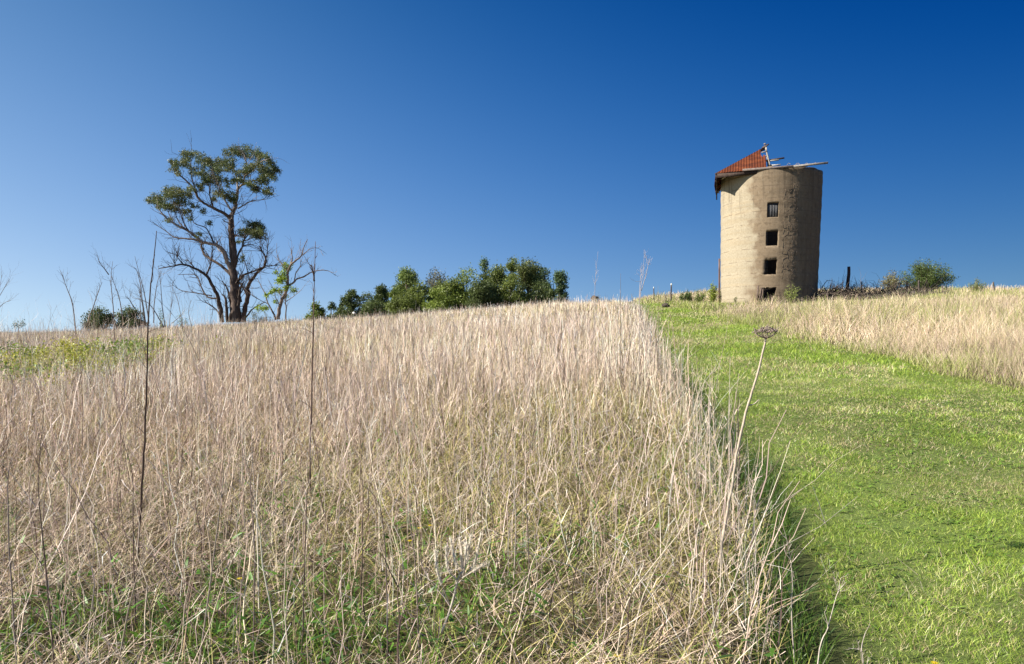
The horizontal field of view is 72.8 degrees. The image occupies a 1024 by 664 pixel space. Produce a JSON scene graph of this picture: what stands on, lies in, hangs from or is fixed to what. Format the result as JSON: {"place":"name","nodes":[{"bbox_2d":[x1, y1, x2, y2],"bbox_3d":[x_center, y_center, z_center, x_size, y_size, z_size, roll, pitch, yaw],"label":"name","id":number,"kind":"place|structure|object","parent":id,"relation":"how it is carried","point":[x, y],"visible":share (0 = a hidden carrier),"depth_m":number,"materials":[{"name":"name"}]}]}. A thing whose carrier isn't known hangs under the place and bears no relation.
{"place":"outdoors","nodes":[
{"label":"outdoors","id":0,"kind":"place"},
{"bbox_2d":[0,299,1023,663],"bbox_3d":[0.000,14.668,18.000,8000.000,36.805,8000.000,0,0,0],"label":"ground","id":1,"kind":"structure","parent":0,"point":[812,575],"depth_m":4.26,"materials":[{"name":"plant"}]},
{"bbox_2d":[0,448,18,663],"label":"dead stalk","id":2,"kind":"object","parent":1,"relation":"on","point":[9,546],"visible":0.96,"depth_m":2.90,"materials":[{"name":"brown plant"}]},
{"bbox_2d":[0,265,18,306],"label":"bare shrub","id":3,"kind":"object","parent":1,"relation":"on","point":[5,286],"visible":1,"depth_m":13.98,"materials":[{"name":"grey plant"}]},
{"bbox_2d":[7,318,25,330],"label":"lone tree","id":4,"kind":"object","parent":1,"relation":"on","point":[18,325],"visible":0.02,"depth_m":110.00,"materials":[{"name":"green plant"}]},
{"bbox_2d":[33,423,54,663],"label":"dead stalk","id":5,"kind":"object","parent":1,"relation":"on","point":[43,548],"visible":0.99,"depth_m":2.89,"materials":[{"name":"brown plant"}]},
{"bbox_2d":[58,267,76,340],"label":"bare shrub","id":6,"kind":"object","parent":1,"relation":"on","point":[71,300],"visible":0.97,"depth_m":24.03,"materials":[{"name":"plant"}]},
{"bbox_2d":[79,305,118,330],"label":"flat dark tree","id":7,"kind":"object","parent":1,"relation":"on","point":[101,320],"visible":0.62,"depth_m":79.30,"materials":[{"name":"green plant"}]},
{"bbox_2d":[86,248,122,339],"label":"bare shrub","id":8,"kind":"object","parent":1,"relation":"on","point":[103,292],"visible":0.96,"depth_m":25.93,"materials":[{"name":"plant"}]},
{"bbox_2d":[0,333,226,397],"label":"leafy weeds","id":9,"kind":"object","parent":1,"relation":"on","point":[67,355],"visible":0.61,"depth_m":15.64,"materials":[{"name":"green plant"}]},
{"bbox_2d":[114,304,145,329],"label":"flat dark tree","id":10,"kind":"object","parent":1,"relation":"on","point":[128,314],"visible":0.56,"depth_m":81.64,"materials":[{"name":"green plant"}]},
{"bbox_2d":[118,430,143,630],"bbox_3d":[-1.852,0.999,3.377,0.113,1.041,0.150,0,0,-28],"label":"dead stalk","id":11,"kind":"object","parent":1,"relation":"on","point":[133,532],"visible":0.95,"depth_m":3.40,"materials":[{"name":"brown plant"}]},
{"bbox_2d":[114,258,174,329],"bbox_3d":[-13.185,-0.997,24.962,2.323,3.548,1.356,0,0,-22],"label":"bare shrub","id":12,"kind":"object","parent":1,"relation":"on","point":[140,291],"visible":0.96,"depth_m":24.94,"materials":[{"name":"brown plant"}]},
{"bbox_2d":[134,231,156,576],"bbox_3d":[-2.169,0.444,4.081,0.112,2.079,0.166,0,0,39],"label":"tall stalk","id":13,"kind":"object","parent":1,"relation":"on","point":[143,459],"visible":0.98,"depth_m":4.09,"materials":[{"name":"brown plant"}]},
{"bbox_2d":[118,510,197,663],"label":"dead stalk","id":14,"kind":"object","parent":1,"relation":"on","point":[138,576],"visible":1,"depth_m":2.81,"materials":[{"name":"beige plant"}]},
{"bbox_2d":[165,276,195,331],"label":"bare shrub","id":15,"kind":"object","parent":1,"relation":"on","point":[181,314],"visible":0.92,"depth_m":30.04,"materials":[{"name":"plant"}]},
{"bbox_2d":[176,317,188,328],"bbox_3d":[-21.823,-0.539,45.976,0.570,1.275,1.107,0,0,15],"label":"green sapling","id":16,"kind":"object","parent":1,"relation":"on","point":[182,323],"visible":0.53,"depth_m":46.11,"materials":[{"name":"green plant"}]},
{"bbox_2d":[192,461,233,663],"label":"dead stalk","id":17,"kind":"object","parent":1,"relation":"on","point":[210,578],"visible":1,"depth_m":2.80,"materials":[{"name":"beige plant"}]},
{"bbox_2d":[143,130,294,322],"bbox_3d":[-24.535,-8.427,56.900,13.183,16.543,7.366,0,0,0],"label":"gum tree","id":18,"kind":"object","parent":1,"relation":"on","point":[233,296],"visible":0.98,"depth_m":56.56,"materials":[{"name":"green plant"}]},
{"bbox_2d":[234,446,257,662],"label":"dead stalk","id":19,"kind":"object","parent":1,"relation":"on","point":[253,536],"visible":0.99,"depth_m":3.10,"materials":[{"name":"brown plant"}]},
{"bbox_2d":[246,309,263,323],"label":"scrub","id":20,"kind":"object","parent":1,"relation":"on","point":[253,318],"visible":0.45,"depth_m":50.81,"materials":[{"name":"green plant"}]},
{"bbox_2d":[236,239,338,319],"bbox_3d":[-16.931,-4.143,52.186,7.720,6.472,2.584,0,0,0],"label":"half dead tree","id":21,"kind":"object","parent":1,"relation":"on","point":[283,277],"visible":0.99,"depth_m":51.83,"materials":[{"name":"green plant"}]},
{"bbox_2d":[301,241,318,500],"bbox_3d":[-1.552,0.330,5.351,0.182,2.067,0.167,0,0,-26],"label":"tall stalk","id":22,"kind":"object","parent":1,"relation":"on","point":[313,272],"visible":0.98,"depth_m":5.39,"materials":[{"name":"brown plant"}]},
{"bbox_2d":[303,300,326,319],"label":"tree","id":23,"kind":"object","parent":1,"relation":"on","point":[318,310],"visible":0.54,"depth_m":77.64,"materials":[{"name":"green plant"}]},
{"bbox_2d":[300,435,332,662],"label":"dead stalk","id":24,"kind":"object","parent":1,"relation":"on","point":[305,550],"visible":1,"depth_m":3.00,"materials":[{"name":"brown plant"}]},
{"bbox_2d":[326,301,336,317],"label":"dark tree","id":25,"kind":"object","parent":1,"relation":"on","point":[331,306],"visible":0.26,"depth_m":79.82,"materials":[{"name":"green plant"}]},
{"bbox_2d":[336,295,344,311],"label":"dark tree","id":26,"kind":"object","parent":1,"relation":"on","point":[342,302],"visible":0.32,"depth_m":79.90,"materials":[{"name":"green plant"}]},
{"bbox_2d":[327,305,356,318],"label":"hedge bush","id":27,"kind":"object","parent":1,"relation":"on","point":[345,312],"visible":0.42,"depth_m":78.67,"materials":[{"name":"green plant"}]},
{"bbox_2d":[341,289,360,311],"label":"flat topped tree","id":28,"kind":"object","parent":1,"relation":"on","point":[349,297],"visible":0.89,"depth_m":79.55,"materials":[{"name":"green plant"}]},
{"bbox_2d":[351,291,377,314],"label":"dark tree","id":29,"kind":"object","parent":1,"relation":"on","point":[363,298],"visible":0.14,"depth_m":79.71,"materials":[{"name":"green plant"}]},
{"bbox_2d":[356,297,387,317],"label":"hedge bush","id":30,"kind":"object","parent":1,"relation":"on","point":[370,307],"visible":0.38,"depth_m":76.46,"materials":[{"name":"green plant"}]},
{"bbox_2d":[362,484,395,663],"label":"dead stalk","id":31,"kind":"object","parent":1,"relation":"on","point":[385,567],"visible":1,"depth_m":2.89,"materials":[{"name":"brown plant"}]},
{"bbox_2d":[372,283,390,303],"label":"flat topped tree","id":32,"kind":"object","parent":1,"relation":"on","point":[381,290],"visible":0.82,"depth_m":81.50,"materials":[{"name":"green plant"}]},
{"bbox_2d":[385,288,396,307],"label":"bright tree","id":33,"kind":"object","parent":1,"relation":"on","point":[392,292],"visible":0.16,"depth_m":77.79,"materials":[{"name":"green plant"}]},
{"bbox_2d":[383,294,403,314],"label":"tree","id":34,"kind":"object","parent":1,"relation":"on","point":[395,296],"visible":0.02,"depth_m":74.54,"materials":[{"name":"green plant"}]},
{"bbox_2d":[383,289,422,314],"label":"hedge bush","id":35,"kind":"object","parent":1,"relation":"on","point":[398,304],"visible":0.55,"depth_m":73.31,"materials":[{"name":"green plant"}]},
{"bbox_2d":[389,266,419,296],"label":"open tree","id":36,"kind":"object","parent":1,"relation":"on","point":[406,277],"visible":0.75,"depth_m":81.35,"materials":[{"name":"green plant"}]},
{"bbox_2d":[409,448,425,663],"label":"dead stalk","id":37,"kind":"object","parent":1,"relation":"on","point":[415,566],"visible":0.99,"depth_m":3.00,"materials":[{"name":"beige plant"}]},
{"bbox_2d":[404,277,435,312],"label":"dense tree","id":38,"kind":"object","parent":1,"relation":"on","point":[420,292],"visible":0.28,"depth_m":75.50,"materials":[{"name":"green plant"}]},
{"bbox_2d":[0,303,853,663],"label":"green weeds","id":39,"kind":"object","parent":1,"relation":"on","point":[766,495],"visible":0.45,"depth_m":3.50,"materials":[{"name":"green plant"}]},
{"bbox_2d":[0,289,857,663],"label":"dead stalks","id":40,"kind":"object","parent":1,"relation":"on","point":[646,349],"visible":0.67,"depth_m":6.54,"materials":[{"name":"beige plant"}]},
{"bbox_2d":[426,267,448,289],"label":"thin grey tree","id":41,"kind":"object","parent":1,"relation":"on","point":[431,281],"visible":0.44,"depth_m":83.31,"materials":[{"name":"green plant"}]},
{"bbox_2d":[427,280,447,302],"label":"dense tree","id":42,"kind":"object","parent":1,"relation":"on","point":[439,283],"visible":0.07,"depth_m":76.66,"materials":[{"name":"green plant"}]},
{"bbox_2d":[419,285,456,313],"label":"hedge bush","id":43,"kind":"object","parent":1,"relation":"on","point":[443,303],"visible":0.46,"depth_m":72.52,"materials":[{"name":"green plant"}]},
{"bbox_2d":[438,276,468,310],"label":"hedge bush","id":44,"kind":"object","parent":1,"relation":"on","point":[454,283],"visible":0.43,"depth_m":74.45,"materials":[{"name":"green plant"}]},
{"bbox_2d":[432,530,489,633],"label":"woolly spikes","id":45,"kind":"object","parent":1,"relation":"on","point":[466,552],"visible":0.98,"depth_m":2.95,"materials":[{"name":"beige plant"}]},
{"bbox_2d":[444,262,483,306],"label":"broad tree","id":46,"kind":"object","parent":1,"relation":"on","point":[455,299],"visible":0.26,"depth_m":74.96,"materials":[{"name":"green plant"}]},
{"bbox_2d":[462,275,498,309],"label":"hedge bush","id":47,"kind":"object","parent":1,"relation":"on","point":[478,293],"visible":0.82,"depth_m":71.99,"materials":[{"name":"green plant"}]},
{"bbox_2d":[478,255,489,279],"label":"slender tree","id":48,"kind":"object","parent":1,"relation":"on","point":[484,266],"visible":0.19,"depth_m":81.79,"materials":[{"name":"green plant"}]},
{"bbox_2d":[481,279,502,308],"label":"tree","id":49,"kind":"object","parent":1,"relation":"on","point":[494,288],"visible":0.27,"depth_m":73.39,"materials":[{"name":"green plant"}]},
{"bbox_2d":[480,264,516,294],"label":"broad tree","id":50,"kind":"object","parent":1,"relation":"on","point":[497,274],"visible":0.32,"depth_m":77.57,"materials":[{"name":"green plant"}]},
{"bbox_2d":[492,406,515,606],"bbox_3d":[-0.049,0.898,3.543,0.158,1.070,0.061,0,0,25],"label":"dead stalk","id":51,"kind":"object","parent":1,"relation":"on","point":[515,511],"visible":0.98,"depth_m":3.51,"materials":[{"name":"beige plant"}]},
{"bbox_2d":[505,254,519,291],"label":"tall tree","id":52,"kind":"object","parent":1,"relation":"on","point":[508,264],"visible":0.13,"depth_m":81.87,"materials":[{"name":"green plant"}]},
{"bbox_2d":[495,273,531,307],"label":"hedge bush","id":53,"kind":"object","parent":1,"relation":"on","point":[505,298],"visible":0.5,"depth_m":73.35,"materials":[{"name":"green plant"}]},
{"bbox_2d":[512,282,534,304],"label":"tree","id":54,"kind":"object","parent":1,"relation":"on","point":[522,288],"visible":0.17,"depth_m":75.77,"materials":[{"name":"green plant"}]},
{"bbox_2d":[510,256,552,293],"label":"spreading tree","id":55,"kind":"object","parent":1,"relation":"on","point":[527,270],"visible":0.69,"depth_m":78.33,"materials":[{"name":"green plant"}]},
{"bbox_2d":[526,415,542,615],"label":"dead stalk","id":56,"kind":"object","parent":1,"relation":"on","point":[527,518],"visible":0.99,"depth_m":3.40,"materials":[{"name":"beige plant"}]},
{"bbox_2d":[525,274,561,303],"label":"hedge bush","id":57,"kind":"object","parent":1,"relation":"on","point":[540,293],"visible":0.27,"depth_m":74.47,"materials":[{"name":"green plant"}]},
{"bbox_2d":[531,267,556,302],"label":"drooping tree","id":58,"kind":"object","parent":1,"relation":"on","point":[544,274],"visible":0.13,"depth_m":77.90,"materials":[{"name":"green plant"}]},
{"bbox_2d":[551,269,569,301],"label":"conical tree","id":59,"kind":"object","parent":1,"relation":"on","point":[559,278],"visible":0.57,"depth_m":76.63,"materials":[{"name":"green plant"}]},
{"bbox_2d":[591,256,599,325],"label":"plume stalk","id":60,"kind":"object","parent":1,"relation":"on","point":[594,302],"visible":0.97,"depth_m":10.05,"materials":[{"name":"beige plant"}]},
{"bbox_2d":[620,280,622,405],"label":"tall stalk","id":61,"kind":"object","parent":1,"relation":"on","point":[621,334],"visible":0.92,"depth_m":9.01,"materials":[{"name":"beige plant"}]},
{"bbox_2d":[633,252,649,406],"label":"plume stalk","id":62,"kind":"object","parent":1,"relation":"on","point":[640,289],"visible":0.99,"depth_m":9.00,"materials":[{"name":"beige plant"}]},
{"bbox_2d":[615,508,692,663],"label":"dead stalk","id":63,"kind":"object","parent":1,"relation":"on","point":[643,578],"visible":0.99,"depth_m":2.76,"materials":[{"name":"beige plant"}]},
{"bbox_2d":[628,488,700,662],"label":"dead stalk","id":64,"kind":"object","parent":1,"relation":"on","point":[654,572],"visible":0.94,"depth_m":2.80,"materials":[{"name":"beige plant"}]},
{"bbox_2d":[677,325,684,414],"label":"margin stalk","id":65,"kind":"object","parent":1,"relation":"on","point":[680,380],"visible":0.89,"depth_m":7.23,"materials":[{"name":"beige plant"}]},
{"bbox_2d":[678,290,693,300],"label":"bush","id":66,"kind":"object","parent":1,"relation":"on","point":[687,296],"visible":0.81,"depth_m":46.06,"materials":[{"name":"green plant"}]},
{"bbox_2d":[688,442,705,626],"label":"dead stalk","id":67,"kind":"object","parent":1,"relation":"on","point":[697,535],"visible":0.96,"depth_m":3.19,"materials":[{"name":"beige plant"}]},
{"bbox_2d":[694,291,705,301],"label":"bush","id":68,"kind":"object","parent":1,"relation":"on","point":[699,298],"visible":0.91,"depth_m":46.45,"materials":[{"name":"green plant"}]},
{"bbox_2d":[694,363,719,504],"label":"margin stalk","id":69,"kind":"object","parent":1,"relation":"on","point":[697,426],"visible":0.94,"depth_m":4.99,"materials":[{"name":"beige plant"}]},
{"bbox_2d":[705,380,714,522],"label":"margin stalk","id":70,"kind":"object","parent":1,"relation":"on","point":[709,444],"visible":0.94,"depth_m":4.58,"materials":[{"name":"beige plant"}]},
{"bbox_2d":[707,280,717,302],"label":"climbing bush","id":71,"kind":"object","parent":1,"relation":"on","point":[713,290],"visible":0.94,"depth_m":45.42,"materials":[{"name":"green plant"}]},
{"bbox_2d":[704,438,724,626],"bbox_3d":[0.931,0.935,3.233,0.111,0.924,0.069,0,0,15],"label":"dead stalk","id":72,"kind":"object","parent":1,"relation":"on","point":[720,538],"visible":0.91,"depth_m":3.21,"materials":[{"name":"beige plant"}]},
{"bbox_2d":[725,377,732,537],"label":"margin stalk","id":73,"kind":"object","parent":1,"relation":"on","point":[729,441],"visible":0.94,"depth_m":4.30,"materials":[{"name":"beige plant"}]},
{"bbox_2d":[731,453,747,611],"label":"margin stalk","id":74,"kind":"object","parent":1,"relation":"on","point":[739,531],"visible":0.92,"depth_m":3.29,"materials":[{"name":"beige plant"}]},
{"bbox_2d":[715,324,778,588],"bbox_3d":[1.218,0.653,3.597,0.342,1.390,0.144,0,0,0],"label":"umbel stalk","id":75,"kind":"object","parent":1,"relation":"on","point":[767,330],"visible":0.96,"depth_m":3.60,"materials":[{"name":"beige plant"}]},
{"bbox_2d":[746,478,757,622],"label":"margin stalk","id":76,"kind":"object","parent":1,"relation":"on","point":[755,541],"visible":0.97,"depth_m":3.21,"materials":[{"name":"beige plant"}]},
{"bbox_2d":[714,143,827,302],"bbox_3d":[16.404,-6.645,44.709,6.786,11.243,6.876,0,0,20],"label":"concrete silo","id":77,"kind":"object","parent":1,"relation":"on","point":[770,227],"visible":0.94,"depth_m":42.48,"materials":[{"name":"beige concrete"}]},
{"bbox_2d":[762,520,794,661],"bbox_3d":[1.060,1.080,2.735,0.142,0.672,0.042,0,0,0],"label":"margin stalk","id":78,"kind":"object","parent":1,"relation":"on","point":[792,586],"visible":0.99,"depth_m":2.74,"materials":[{"name":"beige plant"}]},
{"bbox_2d":[784,281,801,302],"bbox_3d":[16.724,-2.335,41.247,1.003,1.403,1.061,0,0,-40],"label":"sapling","id":79,"kind":"object","parent":1,"relation":"on","point":[792,294],"visible":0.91,"depth_m":41.24,"materials":[{"name":"green plant"}]},
{"bbox_2d":[633,284,1023,389],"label":"dry grass","id":80,"kind":"structure","parent":1,"relation":"on","point":[982,322],"depth_m":18.23,"materials":[{"name":"beige plant"}]},
{"bbox_2d":[817,572,847,663],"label":"margin stalk","id":81,"kind":"object","parent":1,"relation":"on","point":[830,616],"visible":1,"depth_m":2.54,"materials":[{"name":"beige plant"}]},
{"bbox_2d":[845,266,849,291],"bbox_3d":[21.213,-3.000,43.989,0.441,2.294,0.253,0,0,0],"label":"leaning post","id":82,"kind":"object","parent":1,"relation":"on","point":[848,273],"visible":0.54,"depth_m":43.91,"materials":[{"name":"black wood"}]},
{"bbox_2d":[845,624,871,663],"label":"margin stalk","id":83,"kind":"object","parent":1,"relation":"on","point":[861,649],"visible":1,"depth_m":2.49,"materials":[{"name":"beige plant"}]},
{"bbox_2d":[811,269,950,301],"bbox_3d":[22.605,-2.233,44.005,10.567,3.522,6.770,0,0,0],"label":"brush heap","id":84,"kind":"object","parent":1,"relation":"on","point":[833,292],"visible":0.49,"depth_m":42.78,"materials":[{"name":"plant"}]},
{"bbox_2d":[878,270,908,291],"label":"pale shrub","id":85,"kind":"object","parent":1,"relation":"on","point":[893,277],"visible":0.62,"depth_m":53.65,"materials":[{"name":"grey plant"}]},
{"bbox_2d":[897,257,960,288],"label":"shrub","id":86,"kind":"object","parent":1,"relation":"on","point":[929,274],"visible":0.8,"depth_m":55.32,"materials":[{"name":"green plant"}]},
{"bbox_2d":[967,277,986,292],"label":"shrub","id":87,"kind":"object","parent":1,"relation":"on","point":[979,286],"visible":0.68,"depth_m":45.77,"materials":[{"name":"green plant"}]},
{"bbox_2d":[0,0,1023,332],"label":"sky","id":88,"kind":"structure","parent":0,"point":[421,135],"materials":[{"name":"blue"}]},
{"bbox_2d":[859,289,950,299],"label":"rank grass","id":89,"kind":"structure","parent":0,"point":[906,295],"depth_m":42.42,"materials":[{"name":"plant"}]}
]}

